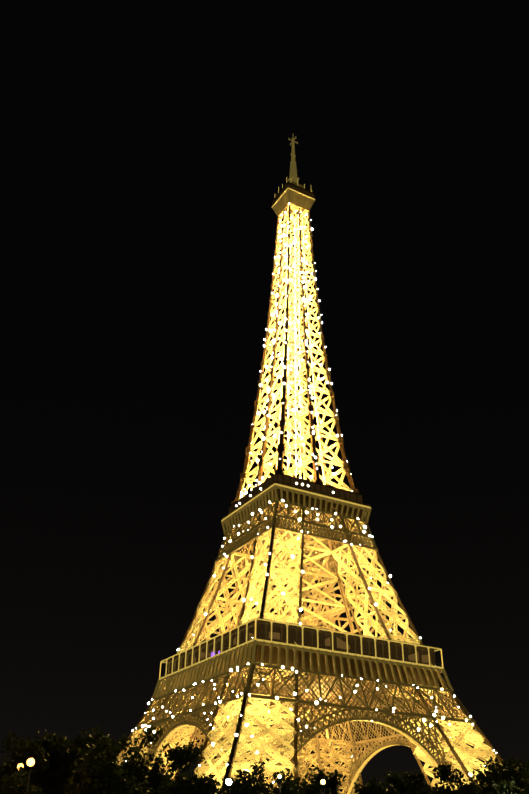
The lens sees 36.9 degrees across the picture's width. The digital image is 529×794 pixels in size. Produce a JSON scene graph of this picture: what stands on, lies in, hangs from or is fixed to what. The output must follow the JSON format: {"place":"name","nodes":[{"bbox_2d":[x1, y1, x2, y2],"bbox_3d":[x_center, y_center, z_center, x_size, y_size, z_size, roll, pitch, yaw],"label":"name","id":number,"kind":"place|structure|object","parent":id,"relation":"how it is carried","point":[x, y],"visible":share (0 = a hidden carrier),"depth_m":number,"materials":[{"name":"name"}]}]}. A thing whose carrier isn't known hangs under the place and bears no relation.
{"place":"outdoors","nodes":[
{"label":"outdoors","id":0,"kind":"place"},
{"bbox_2d":[0,0,528,793],"label":"sky","id":1,"kind":"structure","parent":0,"point":[145,148],"materials":[{"name":"black"}]},
{"label":"ground","id":2,"kind":"structure","parent":0,"visible":0},
{"bbox_2d":[0,766,44,793],"bbox_3d":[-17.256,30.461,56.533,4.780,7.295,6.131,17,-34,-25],"label":"tree","id":3,"kind":"object","parent":2,"relation":"on","point":[11,786],"visible":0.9,"depth_m":57.41,"materials":[{"name":"green plant"}]},
{"bbox_2d":[0,730,49,792],"bbox_3d":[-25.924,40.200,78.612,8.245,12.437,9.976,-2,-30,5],"label":"tree","id":4,"kind":"object","parent":2,"relation":"on","point":[26,752],"visible":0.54,"depth_m":78.84,"materials":[{"name":"green plant"}]},
{"bbox_2d":[25,756,34,793],"bbox_3d":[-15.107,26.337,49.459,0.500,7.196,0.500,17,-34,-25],"label":"street lamp","id":5,"kind":"object","parent":2,"relation":"on","point":[30,761],"visible":1,"depth_m":50.83,"materials":[{"name":"grey paint"}]},
{"bbox_2d":[25,726,106,793],"bbox_3d":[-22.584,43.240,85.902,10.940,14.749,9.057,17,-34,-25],"label":"tree","id":6,"kind":"object","parent":2,"relation":"on","point":[61,751],"visible":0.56,"depth_m":85.78,"materials":[{"name":"green plant"}]},
{"bbox_2d":[62,734,154,793],"bbox_3d":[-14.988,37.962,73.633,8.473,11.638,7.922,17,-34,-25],"label":"tree","id":7,"kind":"object","parent":2,"relation":"on","point":[93,775],"visible":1,"depth_m":72.62,"materials":[{"name":"green plant"}]},
{"bbox_2d":[116,724,177,793],"bbox_3d":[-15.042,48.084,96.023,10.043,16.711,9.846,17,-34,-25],"label":"tree","id":8,"kind":"object","parent":2,"relation":"on","point":[139,768],"visible":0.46,"depth_m":96.75,"materials":[{"name":"green plant"}]},
{"bbox_2d":[157,740,225,793],"bbox_3d":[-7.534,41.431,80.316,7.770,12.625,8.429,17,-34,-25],"label":"tree","id":9,"kind":"object","parent":2,"relation":"on","point":[179,756],"visible":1,"depth_m":81.34,"materials":[{"name":"green plant"}]},
{"bbox_2d":[226,777,231,793],"bbox_3d":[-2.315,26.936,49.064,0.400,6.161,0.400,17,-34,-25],"label":"street lamp","id":10,"kind":"object","parent":2,"relation":"on","point":[228,782],"visible":1,"depth_m":50.33,"materials":[{"name":"white glass"}]},
{"bbox_2d":[216,761,276,793],"bbox_3d":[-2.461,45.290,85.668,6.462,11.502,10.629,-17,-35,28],"label":"tree","id":11,"kind":"object","parent":2,"relation":"on","point":[241,785],"visible":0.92,"depth_m":86.87,"materials":[{"name":"green plant"}]},
{"bbox_2d":[277,774,281,793],"bbox_3d":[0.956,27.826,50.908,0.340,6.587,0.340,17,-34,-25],"label":"street lamp","id":12,"kind":"object","parent":2,"relation":"on","point":[279,784],"visible":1,"depth_m":52.16,"materials":[{"name":"grey paint"}]},
{"bbox_2d":[265,768,311,793],"bbox_3d":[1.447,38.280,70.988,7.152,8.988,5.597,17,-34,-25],"label":"tree","id":13,"kind":"object","parent":2,"relation":"on","point":[285,787],"visible":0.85,"depth_m":71.63,"materials":[{"name":"green plant"}]},
{"bbox_2d":[116,136,503,793],"bbox_3d":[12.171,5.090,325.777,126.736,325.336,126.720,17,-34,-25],"label":"tower","id":14,"kind":"structure","parent":2,"relation":"on","point":[344,670],"depth_m":274.56,"materials":[{"name":"metal"}]},
{"bbox_2d":[125,203,496,782],"bbox_3d":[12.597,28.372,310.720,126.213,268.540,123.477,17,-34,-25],"label":"string lights","id":15,"kind":"object","parent":14,"relation":"attached to","point":[292,668],"visible":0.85,"depth_m":281.45},
{"bbox_2d":[290,767,344,793],"bbox_3d":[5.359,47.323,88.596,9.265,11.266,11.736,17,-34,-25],"label":"tree","id":16,"kind":"object","parent":2,"relation":"on","point":[330,785],"visible":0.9,"depth_m":89.54,"materials":[{"name":"green plant"}]},
{"bbox_2d":[321,779,325,793],"bbox_3d":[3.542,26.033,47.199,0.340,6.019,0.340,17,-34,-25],"label":"street lamp","id":17,"kind":"object","parent":2,"relation":"on","point":[323,790],"visible":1,"depth_m":48.43,"materials":[{"name":"white glass"}]},
{"bbox_2d":[354,772,387,793],"bbox_3d":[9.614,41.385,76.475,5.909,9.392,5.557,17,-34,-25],"label":"tree","id":18,"kind":"object","parent":2,"relation":"on","point":[371,787],"visible":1,"depth_m":78.48,"materials":[{"name":"green plant"}]},
{"bbox_2d":[378,768,431,793],"bbox_3d":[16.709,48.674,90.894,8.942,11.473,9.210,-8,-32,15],"label":"tree","id":19,"kind":"object","parent":2,"relation":"on","point":[412,783],"visible":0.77,"depth_m":92.57,"materials":[{"name":"green plant"}]},
{"bbox_2d":[418,762,481,793],"bbox_3d":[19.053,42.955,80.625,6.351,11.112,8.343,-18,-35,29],"label":"tree","id":20,"kind":"object","parent":2,"relation":"on","point":[444,772],"visible":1,"depth_m":82.33,"materials":[{"name":"green plant"}]},
{"bbox_2d":[459,754,527,793],"bbox_3d":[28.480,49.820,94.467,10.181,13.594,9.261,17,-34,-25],"label":"tree","id":21,"kind":"object","parent":2,"relation":"on","point":[507,770],"visible":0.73,"depth_m":94.97,"materials":[{"name":"green plant"}]},
{"bbox_2d":[490,777,519,793],"bbox_3d":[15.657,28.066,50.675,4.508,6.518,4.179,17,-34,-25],"label":"tree","id":22,"kind":"object","parent":2,"relation":"on","point":[503,787],"visible":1,"depth_m":50.75,"materials":[{"name":"green plant"}]},
{"bbox_2d":[519,759,528,793],"bbox_3d":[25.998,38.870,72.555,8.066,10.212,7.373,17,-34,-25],"label":"tree","id":23,"kind":"object","parent":2,"relation":"on","point":[525,774],"visible":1,"depth_m":74.14,"materials":[{"name":"green plant"}]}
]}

